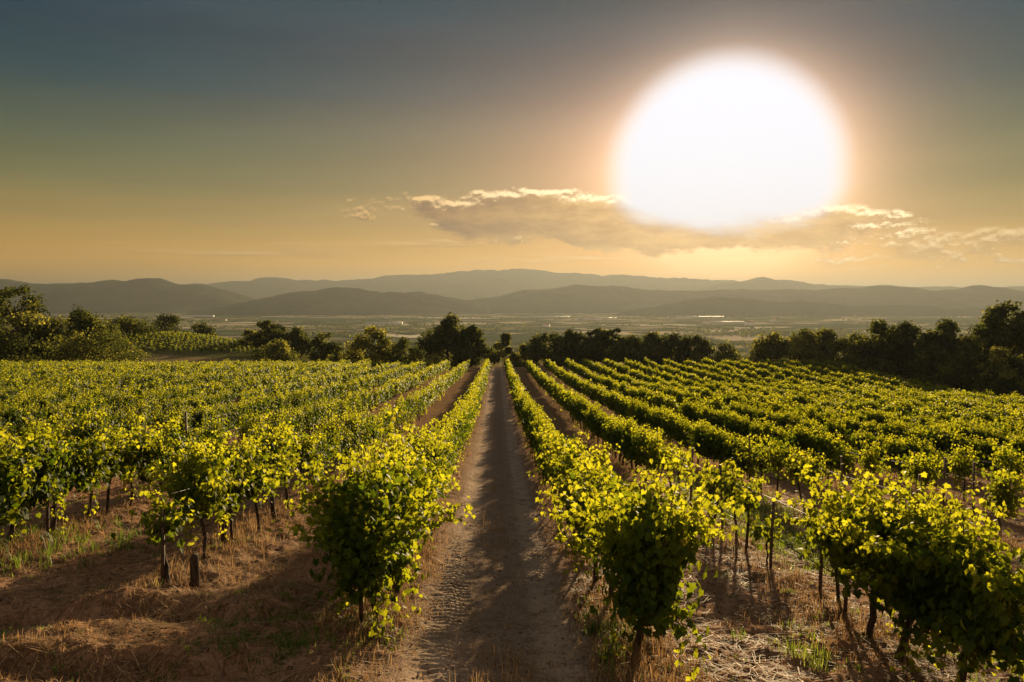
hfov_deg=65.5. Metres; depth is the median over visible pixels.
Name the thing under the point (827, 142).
sky
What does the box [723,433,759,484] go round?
grapevine
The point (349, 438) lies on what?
grapevine
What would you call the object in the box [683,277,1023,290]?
mountains
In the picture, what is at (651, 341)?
tree
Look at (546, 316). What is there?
greenhouse
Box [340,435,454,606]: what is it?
grapevine
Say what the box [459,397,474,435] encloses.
grapevine
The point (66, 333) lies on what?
tree
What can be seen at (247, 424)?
grapevine
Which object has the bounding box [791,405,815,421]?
grapevine
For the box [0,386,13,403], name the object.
grapevine
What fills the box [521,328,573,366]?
tree
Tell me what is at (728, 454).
grapevine
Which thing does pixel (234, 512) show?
drip hose
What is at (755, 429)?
grapevine
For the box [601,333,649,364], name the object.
tree
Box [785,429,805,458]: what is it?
grapevine
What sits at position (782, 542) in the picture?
drip hose
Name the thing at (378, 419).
grapevine
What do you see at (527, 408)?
grapevine
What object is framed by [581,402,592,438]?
grapevine
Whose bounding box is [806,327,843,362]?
tree
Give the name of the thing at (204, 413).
grapevine
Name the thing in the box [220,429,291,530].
grapevine
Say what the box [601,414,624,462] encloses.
grapevine
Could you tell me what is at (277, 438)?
grapevine
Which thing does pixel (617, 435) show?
grapevine
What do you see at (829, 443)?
grapevine
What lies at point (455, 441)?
grapevine
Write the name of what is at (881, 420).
grapevine
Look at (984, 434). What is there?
grapevine
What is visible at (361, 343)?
tree
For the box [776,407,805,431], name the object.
grapevine
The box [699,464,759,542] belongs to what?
grapevine
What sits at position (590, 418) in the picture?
grapevine
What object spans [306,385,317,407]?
grapevine
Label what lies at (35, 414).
grapevine
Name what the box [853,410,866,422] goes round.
grapevine
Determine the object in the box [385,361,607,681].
dirt track
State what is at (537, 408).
grapevine
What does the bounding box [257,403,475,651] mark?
grapevine
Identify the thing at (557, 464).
grapevine
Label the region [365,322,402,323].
greenhouse
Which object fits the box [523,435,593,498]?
grapevine
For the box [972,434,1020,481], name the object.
grapevine
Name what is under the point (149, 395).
grapevine
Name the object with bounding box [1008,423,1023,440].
grapevine
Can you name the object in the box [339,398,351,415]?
grapevine
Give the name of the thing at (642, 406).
grapevine
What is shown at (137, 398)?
grapevine
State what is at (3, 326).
tree
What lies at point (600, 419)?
grapevine
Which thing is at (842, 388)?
distant vines
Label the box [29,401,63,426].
grapevine
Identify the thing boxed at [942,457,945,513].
vine stake
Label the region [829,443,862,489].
grapevine
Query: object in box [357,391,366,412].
grapevine
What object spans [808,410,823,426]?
grapevine
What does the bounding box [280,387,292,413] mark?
grapevine
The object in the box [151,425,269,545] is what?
grapevine
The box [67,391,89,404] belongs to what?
grapevine
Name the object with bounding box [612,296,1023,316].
hills
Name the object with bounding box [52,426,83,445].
grapevine
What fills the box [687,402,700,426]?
grapevine
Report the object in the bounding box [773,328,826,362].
tree
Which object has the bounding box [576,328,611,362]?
tree
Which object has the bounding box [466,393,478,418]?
grapevine
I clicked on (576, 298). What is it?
hills
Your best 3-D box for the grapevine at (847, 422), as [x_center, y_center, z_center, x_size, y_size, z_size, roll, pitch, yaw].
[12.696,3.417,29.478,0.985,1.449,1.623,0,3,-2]
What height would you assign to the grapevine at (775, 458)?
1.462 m
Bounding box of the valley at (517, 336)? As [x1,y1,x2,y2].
[0,313,1010,361]
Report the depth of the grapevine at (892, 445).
21.34 m
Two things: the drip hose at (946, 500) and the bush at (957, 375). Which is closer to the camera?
the drip hose at (946, 500)
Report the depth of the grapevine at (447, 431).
17.24 m
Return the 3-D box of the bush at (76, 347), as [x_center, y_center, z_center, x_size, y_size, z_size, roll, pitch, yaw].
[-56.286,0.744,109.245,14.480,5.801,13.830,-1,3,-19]
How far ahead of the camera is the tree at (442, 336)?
106.55 m
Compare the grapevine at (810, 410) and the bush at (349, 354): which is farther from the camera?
the bush at (349, 354)
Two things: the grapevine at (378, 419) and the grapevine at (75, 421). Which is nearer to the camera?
the grapevine at (75, 421)
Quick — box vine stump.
[189,553,199,588]
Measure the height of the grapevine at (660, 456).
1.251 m
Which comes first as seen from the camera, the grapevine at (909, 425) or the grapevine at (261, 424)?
the grapevine at (261, 424)
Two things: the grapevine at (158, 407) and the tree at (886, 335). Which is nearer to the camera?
the grapevine at (158, 407)
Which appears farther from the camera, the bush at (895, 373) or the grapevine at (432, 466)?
the bush at (895, 373)
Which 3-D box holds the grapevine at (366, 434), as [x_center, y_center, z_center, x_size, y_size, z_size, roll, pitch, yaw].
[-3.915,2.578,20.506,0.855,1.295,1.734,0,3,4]
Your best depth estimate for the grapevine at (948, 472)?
19.20 m
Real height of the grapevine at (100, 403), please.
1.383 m
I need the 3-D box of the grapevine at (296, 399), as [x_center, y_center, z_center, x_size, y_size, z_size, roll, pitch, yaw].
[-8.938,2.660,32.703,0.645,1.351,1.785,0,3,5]
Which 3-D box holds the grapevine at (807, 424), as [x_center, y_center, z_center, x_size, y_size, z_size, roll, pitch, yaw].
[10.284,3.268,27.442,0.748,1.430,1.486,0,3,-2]
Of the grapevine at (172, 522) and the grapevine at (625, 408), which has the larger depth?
the grapevine at (625, 408)
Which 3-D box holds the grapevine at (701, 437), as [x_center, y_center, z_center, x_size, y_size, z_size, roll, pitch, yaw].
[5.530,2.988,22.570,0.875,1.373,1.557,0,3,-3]
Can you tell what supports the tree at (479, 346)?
on the ground at (556, 414)
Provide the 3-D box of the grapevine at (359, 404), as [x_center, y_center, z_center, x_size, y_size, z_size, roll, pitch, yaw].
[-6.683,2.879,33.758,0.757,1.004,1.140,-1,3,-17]
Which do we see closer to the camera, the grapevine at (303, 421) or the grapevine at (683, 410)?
the grapevine at (303, 421)
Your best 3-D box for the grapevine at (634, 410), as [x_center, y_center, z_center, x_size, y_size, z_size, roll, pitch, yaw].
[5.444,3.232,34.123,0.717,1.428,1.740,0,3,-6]
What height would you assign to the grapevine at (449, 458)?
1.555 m
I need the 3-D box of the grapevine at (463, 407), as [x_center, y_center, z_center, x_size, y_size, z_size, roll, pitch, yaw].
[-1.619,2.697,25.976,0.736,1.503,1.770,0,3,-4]
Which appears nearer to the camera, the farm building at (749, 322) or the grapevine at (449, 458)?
the grapevine at (449, 458)
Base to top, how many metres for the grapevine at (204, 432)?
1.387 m
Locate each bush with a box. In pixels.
[0,326,61,361]
[42,326,156,362]
[112,342,149,357]
[250,337,304,362]
[325,345,346,362]
[338,347,363,363]
[380,336,428,363]
[511,343,543,366]
[704,341,745,365]
[859,354,918,376]
[929,343,992,392]
[970,353,1023,397]
[975,344,1014,390]
[1015,376,1023,397]
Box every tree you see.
[0,284,71,360]
[0,305,13,339]
[29,316,87,358]
[60,304,135,358]
[104,309,160,337]
[146,312,185,336]
[180,321,219,338]
[237,328,254,346]
[242,319,289,354]
[286,326,317,357]
[307,332,341,361]
[343,325,397,363]
[412,311,475,365]
[456,323,494,365]
[487,333,521,366]
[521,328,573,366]
[543,326,598,364]
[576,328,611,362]
[592,327,632,363]
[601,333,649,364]
[638,331,671,364]
[650,333,691,364]
[672,334,715,364]
[739,331,791,363]
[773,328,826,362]
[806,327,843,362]
[825,332,870,366]
[845,318,916,372]
[879,320,940,373]
[900,317,981,379]
[964,300,1023,376]
[994,311,1023,377]
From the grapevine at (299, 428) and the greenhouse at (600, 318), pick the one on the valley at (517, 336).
the greenhouse at (600, 318)
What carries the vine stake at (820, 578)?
on the ground at (556, 414)
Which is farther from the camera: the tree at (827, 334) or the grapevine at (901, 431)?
the tree at (827, 334)
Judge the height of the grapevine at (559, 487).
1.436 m
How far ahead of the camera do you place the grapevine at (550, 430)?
17.99 m
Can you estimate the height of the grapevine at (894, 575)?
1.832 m
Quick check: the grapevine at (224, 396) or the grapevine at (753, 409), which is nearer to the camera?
the grapevine at (224, 396)
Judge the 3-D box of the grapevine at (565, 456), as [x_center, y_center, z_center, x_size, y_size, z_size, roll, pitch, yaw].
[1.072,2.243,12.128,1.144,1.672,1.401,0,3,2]
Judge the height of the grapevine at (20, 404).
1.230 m
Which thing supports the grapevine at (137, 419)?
on the ground at (556, 414)
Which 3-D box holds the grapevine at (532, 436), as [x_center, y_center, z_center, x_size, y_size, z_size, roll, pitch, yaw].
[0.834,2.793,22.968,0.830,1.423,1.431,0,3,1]
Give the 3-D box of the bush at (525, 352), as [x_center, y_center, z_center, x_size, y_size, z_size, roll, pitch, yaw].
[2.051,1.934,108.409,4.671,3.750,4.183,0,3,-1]
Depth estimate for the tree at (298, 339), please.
138.55 m
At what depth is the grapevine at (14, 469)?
9.90 m
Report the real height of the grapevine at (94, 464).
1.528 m
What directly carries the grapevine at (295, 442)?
on the ground at (556, 414)
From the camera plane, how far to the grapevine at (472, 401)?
32.12 m
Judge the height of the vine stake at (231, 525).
1.300 m
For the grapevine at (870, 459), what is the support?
on the ground at (556, 414)
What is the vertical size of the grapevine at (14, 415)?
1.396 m
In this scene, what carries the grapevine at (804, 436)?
on the ground at (556, 414)
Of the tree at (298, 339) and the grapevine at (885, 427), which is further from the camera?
the tree at (298, 339)
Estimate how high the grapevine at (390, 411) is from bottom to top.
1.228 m
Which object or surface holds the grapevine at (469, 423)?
on the ground at (556, 414)
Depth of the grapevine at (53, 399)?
27.71 m
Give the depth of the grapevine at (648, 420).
30.56 m
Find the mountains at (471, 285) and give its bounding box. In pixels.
[51,269,851,299]
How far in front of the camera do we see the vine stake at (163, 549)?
8.43 m
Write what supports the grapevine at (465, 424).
on the ground at (556, 414)
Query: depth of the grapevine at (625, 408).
36.24 m
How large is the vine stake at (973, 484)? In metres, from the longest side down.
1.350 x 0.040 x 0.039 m
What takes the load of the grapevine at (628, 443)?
on the ground at (556, 414)
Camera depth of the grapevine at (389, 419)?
25.40 m
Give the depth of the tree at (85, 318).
121.69 m
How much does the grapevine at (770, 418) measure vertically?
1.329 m
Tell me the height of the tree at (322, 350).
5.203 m
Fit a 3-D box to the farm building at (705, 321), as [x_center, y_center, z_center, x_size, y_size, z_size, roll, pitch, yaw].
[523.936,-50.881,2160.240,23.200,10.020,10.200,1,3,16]
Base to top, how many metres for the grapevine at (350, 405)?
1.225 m
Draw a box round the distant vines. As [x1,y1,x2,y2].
[0,331,1023,540]
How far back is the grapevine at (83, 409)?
25.16 m
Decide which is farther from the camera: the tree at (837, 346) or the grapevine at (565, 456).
the tree at (837, 346)
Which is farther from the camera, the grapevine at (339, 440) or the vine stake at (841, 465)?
the grapevine at (339, 440)
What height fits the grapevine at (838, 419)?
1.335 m
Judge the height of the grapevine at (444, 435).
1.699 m
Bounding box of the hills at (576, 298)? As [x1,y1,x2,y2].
[466,284,1023,313]
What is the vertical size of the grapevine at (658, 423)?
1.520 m
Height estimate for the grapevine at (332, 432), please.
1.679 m
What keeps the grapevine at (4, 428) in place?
on the ground at (556, 414)
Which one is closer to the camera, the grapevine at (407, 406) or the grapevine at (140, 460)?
the grapevine at (140, 460)
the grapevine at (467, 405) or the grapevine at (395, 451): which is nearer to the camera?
the grapevine at (395, 451)
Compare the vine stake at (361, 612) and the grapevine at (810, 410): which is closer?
the vine stake at (361, 612)
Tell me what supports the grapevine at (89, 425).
on the ground at (556, 414)
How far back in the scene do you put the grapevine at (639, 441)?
19.18 m
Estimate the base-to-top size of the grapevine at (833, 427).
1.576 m
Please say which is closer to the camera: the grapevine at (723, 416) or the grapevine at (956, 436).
the grapevine at (956, 436)
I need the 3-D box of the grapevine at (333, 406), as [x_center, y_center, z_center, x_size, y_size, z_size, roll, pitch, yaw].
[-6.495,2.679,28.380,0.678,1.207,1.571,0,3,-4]
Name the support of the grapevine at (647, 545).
on the ground at (556, 414)
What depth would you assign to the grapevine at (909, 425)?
30.57 m
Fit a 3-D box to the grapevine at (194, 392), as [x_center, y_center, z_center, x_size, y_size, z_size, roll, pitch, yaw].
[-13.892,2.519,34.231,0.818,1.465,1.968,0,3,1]
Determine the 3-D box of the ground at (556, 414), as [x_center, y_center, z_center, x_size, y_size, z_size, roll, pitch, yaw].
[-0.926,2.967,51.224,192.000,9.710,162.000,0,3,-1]
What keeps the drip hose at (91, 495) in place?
on the ground at (556, 414)
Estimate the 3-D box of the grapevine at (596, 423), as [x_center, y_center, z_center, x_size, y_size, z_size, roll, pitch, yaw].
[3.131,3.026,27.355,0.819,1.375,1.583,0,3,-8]
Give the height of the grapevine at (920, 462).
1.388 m
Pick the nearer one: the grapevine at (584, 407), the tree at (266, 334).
the grapevine at (584, 407)
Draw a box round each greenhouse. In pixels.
[180,315,213,316]
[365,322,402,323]
[522,316,569,317]
[578,317,616,318]
[667,316,723,317]
[709,321,744,322]
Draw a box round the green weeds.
[0,445,1023,681]
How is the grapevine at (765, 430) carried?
on the ground at (556, 414)
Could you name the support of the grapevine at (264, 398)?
on the ground at (556, 414)
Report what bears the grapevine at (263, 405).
on the ground at (556, 414)
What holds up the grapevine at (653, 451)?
on the ground at (556, 414)
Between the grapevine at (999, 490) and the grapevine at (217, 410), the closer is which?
the grapevine at (999, 490)
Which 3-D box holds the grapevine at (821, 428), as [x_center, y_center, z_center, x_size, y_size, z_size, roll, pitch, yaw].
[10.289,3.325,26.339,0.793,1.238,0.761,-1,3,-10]
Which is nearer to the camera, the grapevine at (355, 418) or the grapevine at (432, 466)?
the grapevine at (432, 466)
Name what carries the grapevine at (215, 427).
on the ground at (556, 414)
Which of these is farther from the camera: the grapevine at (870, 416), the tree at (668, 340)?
the tree at (668, 340)
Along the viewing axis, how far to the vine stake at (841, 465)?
13.98 m
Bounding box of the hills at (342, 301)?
[181,287,496,314]
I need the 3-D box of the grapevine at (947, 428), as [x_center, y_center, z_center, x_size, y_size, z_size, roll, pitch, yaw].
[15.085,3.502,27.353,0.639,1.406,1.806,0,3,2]
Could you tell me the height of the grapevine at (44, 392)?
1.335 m
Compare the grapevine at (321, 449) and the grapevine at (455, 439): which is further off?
the grapevine at (455, 439)
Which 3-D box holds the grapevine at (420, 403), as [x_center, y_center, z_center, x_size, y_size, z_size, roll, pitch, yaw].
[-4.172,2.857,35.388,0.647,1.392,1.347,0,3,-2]
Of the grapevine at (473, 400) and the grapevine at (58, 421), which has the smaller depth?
the grapevine at (58, 421)
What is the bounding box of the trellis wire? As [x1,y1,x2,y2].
[838,449,1021,489]
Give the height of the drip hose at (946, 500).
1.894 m
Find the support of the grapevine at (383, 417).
on the ground at (556, 414)
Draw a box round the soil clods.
[0,470,1023,681]
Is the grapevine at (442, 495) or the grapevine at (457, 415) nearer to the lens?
the grapevine at (442, 495)
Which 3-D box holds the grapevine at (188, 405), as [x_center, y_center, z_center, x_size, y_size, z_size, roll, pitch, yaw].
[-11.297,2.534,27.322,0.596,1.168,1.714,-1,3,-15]
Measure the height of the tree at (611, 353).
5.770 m
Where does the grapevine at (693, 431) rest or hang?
on the ground at (556, 414)
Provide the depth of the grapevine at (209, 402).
29.39 m
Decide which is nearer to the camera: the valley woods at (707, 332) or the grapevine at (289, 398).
the grapevine at (289, 398)
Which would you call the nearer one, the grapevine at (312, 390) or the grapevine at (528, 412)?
the grapevine at (528, 412)
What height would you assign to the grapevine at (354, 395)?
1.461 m
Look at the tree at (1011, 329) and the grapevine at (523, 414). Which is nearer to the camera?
the grapevine at (523, 414)
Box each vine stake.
[46,449,49,535]
[161,509,164,583]
[185,411,187,440]
[229,452,232,539]
[359,510,364,622]
[690,448,693,505]
[719,465,723,533]
[749,435,749,488]
[769,498,774,567]
[818,543,823,603]
[840,456,842,495]
[843,582,848,617]
[918,474,920,502]
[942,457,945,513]
[972,462,974,525]
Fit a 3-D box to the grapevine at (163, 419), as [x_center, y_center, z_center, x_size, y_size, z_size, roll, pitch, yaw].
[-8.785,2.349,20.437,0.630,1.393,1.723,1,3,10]
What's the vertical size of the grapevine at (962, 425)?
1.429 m
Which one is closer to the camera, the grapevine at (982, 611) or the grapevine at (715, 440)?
the grapevine at (982, 611)
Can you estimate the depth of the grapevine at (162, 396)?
31.13 m
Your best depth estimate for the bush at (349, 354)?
111.57 m
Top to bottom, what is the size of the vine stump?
0.423 m
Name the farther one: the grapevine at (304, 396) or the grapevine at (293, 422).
the grapevine at (304, 396)
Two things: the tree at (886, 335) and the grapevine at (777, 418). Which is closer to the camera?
the grapevine at (777, 418)
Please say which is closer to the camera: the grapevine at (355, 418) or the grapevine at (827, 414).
the grapevine at (355, 418)
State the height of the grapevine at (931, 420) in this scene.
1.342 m
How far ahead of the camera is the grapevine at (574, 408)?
34.47 m
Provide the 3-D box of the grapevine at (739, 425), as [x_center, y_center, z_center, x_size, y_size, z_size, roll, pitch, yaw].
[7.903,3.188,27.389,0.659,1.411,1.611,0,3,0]
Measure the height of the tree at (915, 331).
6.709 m
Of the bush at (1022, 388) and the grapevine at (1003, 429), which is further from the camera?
the bush at (1022, 388)
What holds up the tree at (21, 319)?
on the ground at (556, 414)
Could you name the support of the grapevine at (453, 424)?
on the ground at (556, 414)
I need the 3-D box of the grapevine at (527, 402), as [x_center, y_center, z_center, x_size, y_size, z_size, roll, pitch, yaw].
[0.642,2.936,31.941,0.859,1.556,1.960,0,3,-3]
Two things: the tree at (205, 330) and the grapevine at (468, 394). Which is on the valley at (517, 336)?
the tree at (205, 330)
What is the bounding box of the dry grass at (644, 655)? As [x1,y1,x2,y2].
[0,401,1023,681]
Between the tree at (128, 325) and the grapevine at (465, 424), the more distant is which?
the tree at (128, 325)
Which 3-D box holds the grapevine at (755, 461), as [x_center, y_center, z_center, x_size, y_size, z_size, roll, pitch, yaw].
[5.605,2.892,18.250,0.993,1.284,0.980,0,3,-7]
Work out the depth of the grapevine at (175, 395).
32.14 m
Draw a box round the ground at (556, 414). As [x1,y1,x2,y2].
[0,354,1023,681]
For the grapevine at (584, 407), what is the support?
on the ground at (556, 414)
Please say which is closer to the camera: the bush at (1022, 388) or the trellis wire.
the trellis wire
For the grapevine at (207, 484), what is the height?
1.517 m
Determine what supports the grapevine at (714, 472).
on the ground at (556, 414)
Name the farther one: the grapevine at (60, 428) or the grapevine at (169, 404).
the grapevine at (169, 404)
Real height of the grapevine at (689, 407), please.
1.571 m
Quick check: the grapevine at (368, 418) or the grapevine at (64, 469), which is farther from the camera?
the grapevine at (368, 418)
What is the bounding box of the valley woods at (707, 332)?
[4,312,982,356]
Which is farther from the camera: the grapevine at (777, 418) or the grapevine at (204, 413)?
the grapevine at (777, 418)
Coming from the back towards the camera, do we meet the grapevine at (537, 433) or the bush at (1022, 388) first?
the bush at (1022, 388)
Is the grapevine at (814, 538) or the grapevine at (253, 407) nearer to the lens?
the grapevine at (814, 538)
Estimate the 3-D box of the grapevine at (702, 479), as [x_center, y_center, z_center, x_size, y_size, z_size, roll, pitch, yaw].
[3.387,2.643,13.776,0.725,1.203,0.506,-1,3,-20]
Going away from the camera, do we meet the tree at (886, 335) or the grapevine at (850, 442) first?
the grapevine at (850, 442)
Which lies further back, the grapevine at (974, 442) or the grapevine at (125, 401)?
the grapevine at (125, 401)
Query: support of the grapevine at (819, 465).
on the ground at (556, 414)
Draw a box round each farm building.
[542,323,549,326]
[701,320,709,323]
[745,320,753,325]
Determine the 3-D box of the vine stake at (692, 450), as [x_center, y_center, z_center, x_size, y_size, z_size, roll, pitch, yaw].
[3.341,2.663,14.832,0.039,1.350,0.041,1,3,-1]
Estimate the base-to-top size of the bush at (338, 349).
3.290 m
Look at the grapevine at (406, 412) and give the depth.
29.03 m
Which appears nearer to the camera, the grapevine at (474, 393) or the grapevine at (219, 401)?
the grapevine at (219, 401)
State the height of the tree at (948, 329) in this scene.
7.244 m
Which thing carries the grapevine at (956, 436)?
on the ground at (556, 414)
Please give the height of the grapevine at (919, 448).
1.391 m
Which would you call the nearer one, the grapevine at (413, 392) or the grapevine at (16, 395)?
the grapevine at (16, 395)
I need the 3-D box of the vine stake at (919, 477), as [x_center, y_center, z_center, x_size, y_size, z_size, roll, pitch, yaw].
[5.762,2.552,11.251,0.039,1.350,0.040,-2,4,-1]
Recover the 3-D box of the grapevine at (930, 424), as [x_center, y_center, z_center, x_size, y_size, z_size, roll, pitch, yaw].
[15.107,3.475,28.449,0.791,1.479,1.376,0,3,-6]
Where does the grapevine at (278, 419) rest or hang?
on the ground at (556, 414)
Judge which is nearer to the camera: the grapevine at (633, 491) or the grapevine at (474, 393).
the grapevine at (633, 491)
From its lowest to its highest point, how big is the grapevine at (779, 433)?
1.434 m
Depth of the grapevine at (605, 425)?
25.55 m
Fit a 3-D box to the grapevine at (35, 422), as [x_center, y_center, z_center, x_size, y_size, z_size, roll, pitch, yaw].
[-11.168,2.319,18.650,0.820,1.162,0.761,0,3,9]
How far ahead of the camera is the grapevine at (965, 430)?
26.47 m
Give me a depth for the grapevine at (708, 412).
31.35 m
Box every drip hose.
[21,414,344,513]
[165,419,402,541]
[661,473,869,591]
[848,473,1023,521]
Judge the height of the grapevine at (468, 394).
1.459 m
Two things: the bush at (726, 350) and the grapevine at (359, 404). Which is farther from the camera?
the bush at (726, 350)
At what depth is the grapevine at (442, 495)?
13.32 m
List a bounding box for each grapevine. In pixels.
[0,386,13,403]
[0,397,29,444]
[0,410,68,541]
[0,423,16,445]
[2,395,32,433]
[8,413,80,463]
[11,390,25,401]
[11,405,48,435]
[14,390,44,409]
[15,430,107,536]
[16,417,56,435]
[24,389,41,397]
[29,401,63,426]
[32,387,58,399]
[41,390,64,410]
[50,400,84,424]
[50,404,74,430]
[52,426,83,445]
[62,396,91,418]
[62,404,121,447]
[66,405,101,437]
[66,429,125,518]
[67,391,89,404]
[71,425,150,512]
[82,385,106,404]
[82,395,112,414]
[96,411,134,453]
[97,396,121,419]
[98,406,120,421]
[101,387,119,400]
[102,413,189,505]
[110,388,135,412]
[110,404,139,425]
[110,490,202,583]
[123,389,153,407]
[124,406,148,437]
[128,413,189,497]
[134,396,156,433]
[138,438,253,558]
[141,390,158,405]
[147,403,196,431]
[151,387,169,408]
[151,398,163,431]
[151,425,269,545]
[152,392,189,423]
[155,426,211,481]
[157,387,183,401]
[172,384,191,401]
[173,383,200,399]
[173,405,200,432]
[175,394,200,411]
[177,398,191,412]
[181,417,228,472]
[188,393,214,408]
[194,399,214,430]
[197,415,239,447]
[207,392,224,408]
[207,403,227,430]
[210,391,230,407]
[220,385,238,406]
[220,400,238,440]
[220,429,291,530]
[227,398,248,437]
[232,409,265,444]
[233,397,262,431]
[235,388,251,405]
[240,412,304,519]
[246,395,272,422]
[248,386,260,401]
[251,413,273,442]
[254,391,276,421]
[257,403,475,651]
[260,407,290,439]
[264,393,282,422]
[269,424,317,509]
[276,391,289,411]
[279,408,299,433]
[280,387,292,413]
[283,406,306,434]
[287,424,327,497]
[289,390,303,412]
[289,407,310,434]
[292,388,308,412]
[298,401,321,440]
[302,425,331,489]
[303,387,311,405]
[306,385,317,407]
[310,405,351,482]
[311,397,336,432]
[311,399,328,430]
[319,420,458,540]
[323,400,340,427]
[323,424,350,473]
[327,446,456,553]
[332,398,342,418]
[333,422,362,470]
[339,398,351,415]
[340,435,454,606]
[341,394,356,420]
[342,405,368,467]
[343,389,359,414]
[356,397,362,411]
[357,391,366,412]
[357,414,374,460]
[358,407,375,456]
[359,388,368,413]
[368,412,379,445]
[370,411,385,445]
[374,407,392,440]
[377,407,394,440]
[378,407,400,425]
[384,422,451,515]
[391,404,405,428]
[393,396,413,430]
[395,401,407,429]
[400,417,459,513]
[405,391,416,424]
[406,393,419,423]
[412,391,420,421]
[413,425,448,517]
[415,388,425,418]
[416,391,424,419]
[418,430,457,503]
[429,416,466,473]
[430,416,455,489]
[435,411,467,467]
[438,423,456,480]
[442,423,459,472]
[444,416,466,460]
[446,405,474,451]
[448,409,468,455]
[451,409,472,460]
[452,400,472,429]
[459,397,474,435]
[462,393,477,426]
[463,389,482,415]
[466,389,479,416]
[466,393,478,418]
[467,396,479,410]
[514,392,526,420]
[516,394,523,423]
[516,396,532,425]
[518,395,536,419]
[519,391,530,415]
[520,402,536,446]
[521,403,526,431]
[522,400,536,429]
[522,404,549,445]
[522,408,550,452]
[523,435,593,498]
[526,409,553,452]
[526,412,549,458]
[527,413,552,453]
[528,416,567,473]
[530,428,561,500]
[531,423,569,485]
[532,420,559,466]
[533,432,577,507]
[534,432,761,681]
[535,448,607,548]
[544,453,610,561]
[545,430,619,532]
[553,458,651,582]
[560,457,652,602]
[567,392,583,426]
[570,395,582,428]
[573,394,587,429]
[576,398,594,432]
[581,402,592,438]
[583,403,601,441]
[585,400,603,442]
[590,408,611,444]
[594,410,613,448]
[599,415,624,457]
[601,414,616,452]
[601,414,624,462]
[607,416,636,465]
[616,415,639,469]
[620,396,634,419]
[620,424,652,475]
[621,424,667,481]
[626,396,640,425]
[630,400,640,427]
[634,397,647,426]
[636,431,674,484]
[638,404,650,431]
[643,404,664,435]
[645,442,690,486]
[649,406,659,429]
[653,404,673,444]
[658,407,679,447]
[658,447,694,495]
[663,408,691,449]
[676,416,692,450]
[679,397,687,420]
[682,397,699,422]
[683,419,713,463]
[686,462,729,516]
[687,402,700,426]
[692,457,752,527]
[693,421,720,468]
[694,403,707,423]
[697,400,719,425]
[699,425,732,467]
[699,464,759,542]
[709,409,725,432]
[712,429,740,472]
[716,406,736,430]
[723,410,742,439]
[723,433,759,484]
[729,474,769,551]
[730,414,749,439]
[732,400,745,419]
[735,440,776,491]
[739,400,757,420]
[741,414,762,446]
[743,405,757,422]
[743,417,771,451]
[749,510,799,566]
[750,433,799,498]
[752,402,774,425]
[757,415,785,453]
[763,411,777,425]
[765,409,791,428]
[766,448,814,510]
[767,425,794,453]
[771,459,979,639]
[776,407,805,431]
[779,492,860,604]
[785,419,822,463]
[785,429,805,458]
[786,415,804,436]
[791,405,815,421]
[795,453,835,507]
[797,417,822,435]
[803,404,816,421]
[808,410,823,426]
[812,430,848,482]
[815,425,826,435]
[819,414,850,452]
[820,405,841,427]
[828,414,848,428]
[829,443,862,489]
[836,458,998,681]
[839,412,863,439]
[840,430,861,453]
[848,416,876,436]
[850,423,888,469]
[852,434,893,489]
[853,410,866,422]
[855,483,1023,681]
[858,421,887,448]
[863,408,882,425]
[875,410,900,425]
[875,414,906,450]
[881,433,915,480]
[884,450,959,503]
[888,415,912,427]
[889,420,917,442]
[895,434,943,488]
[904,426,929,445]
[906,420,923,432]
[919,413,943,427]
[919,417,945,433]
[922,422,953,452]
[929,448,956,478]
[932,421,971,475]
[937,422,962,433]
[942,442,987,500]
[943,418,980,440]
[947,417,978,433]
[949,428,998,479]
[960,463,1023,541]
[968,419,989,431]
[969,424,1000,443]
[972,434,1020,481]
[988,442,1023,492]
[990,428,1023,449]
[991,423,1016,436]
[999,416,1023,440]
[1003,433,1023,470]
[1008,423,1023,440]
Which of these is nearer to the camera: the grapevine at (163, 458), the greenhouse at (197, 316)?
the grapevine at (163, 458)
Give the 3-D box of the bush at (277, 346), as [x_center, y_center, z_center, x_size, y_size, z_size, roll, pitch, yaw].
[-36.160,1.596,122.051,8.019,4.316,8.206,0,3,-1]
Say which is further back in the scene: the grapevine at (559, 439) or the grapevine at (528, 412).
the grapevine at (528, 412)
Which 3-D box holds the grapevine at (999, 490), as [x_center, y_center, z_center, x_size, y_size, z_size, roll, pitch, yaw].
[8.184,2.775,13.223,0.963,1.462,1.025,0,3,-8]
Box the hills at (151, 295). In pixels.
[0,278,254,312]
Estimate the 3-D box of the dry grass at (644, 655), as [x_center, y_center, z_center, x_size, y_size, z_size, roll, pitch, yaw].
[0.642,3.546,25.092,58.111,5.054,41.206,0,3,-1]
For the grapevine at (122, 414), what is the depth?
22.86 m
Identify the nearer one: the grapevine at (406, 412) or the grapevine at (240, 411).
the grapevine at (240, 411)
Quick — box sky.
[0,0,1023,287]
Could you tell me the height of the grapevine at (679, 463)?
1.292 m
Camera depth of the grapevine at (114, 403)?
27.20 m
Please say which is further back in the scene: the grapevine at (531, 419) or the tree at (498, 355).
the tree at (498, 355)
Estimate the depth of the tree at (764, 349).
105.53 m
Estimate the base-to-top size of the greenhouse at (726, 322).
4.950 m
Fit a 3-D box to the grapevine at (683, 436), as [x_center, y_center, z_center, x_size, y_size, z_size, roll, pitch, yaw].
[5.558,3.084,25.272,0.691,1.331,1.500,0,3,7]

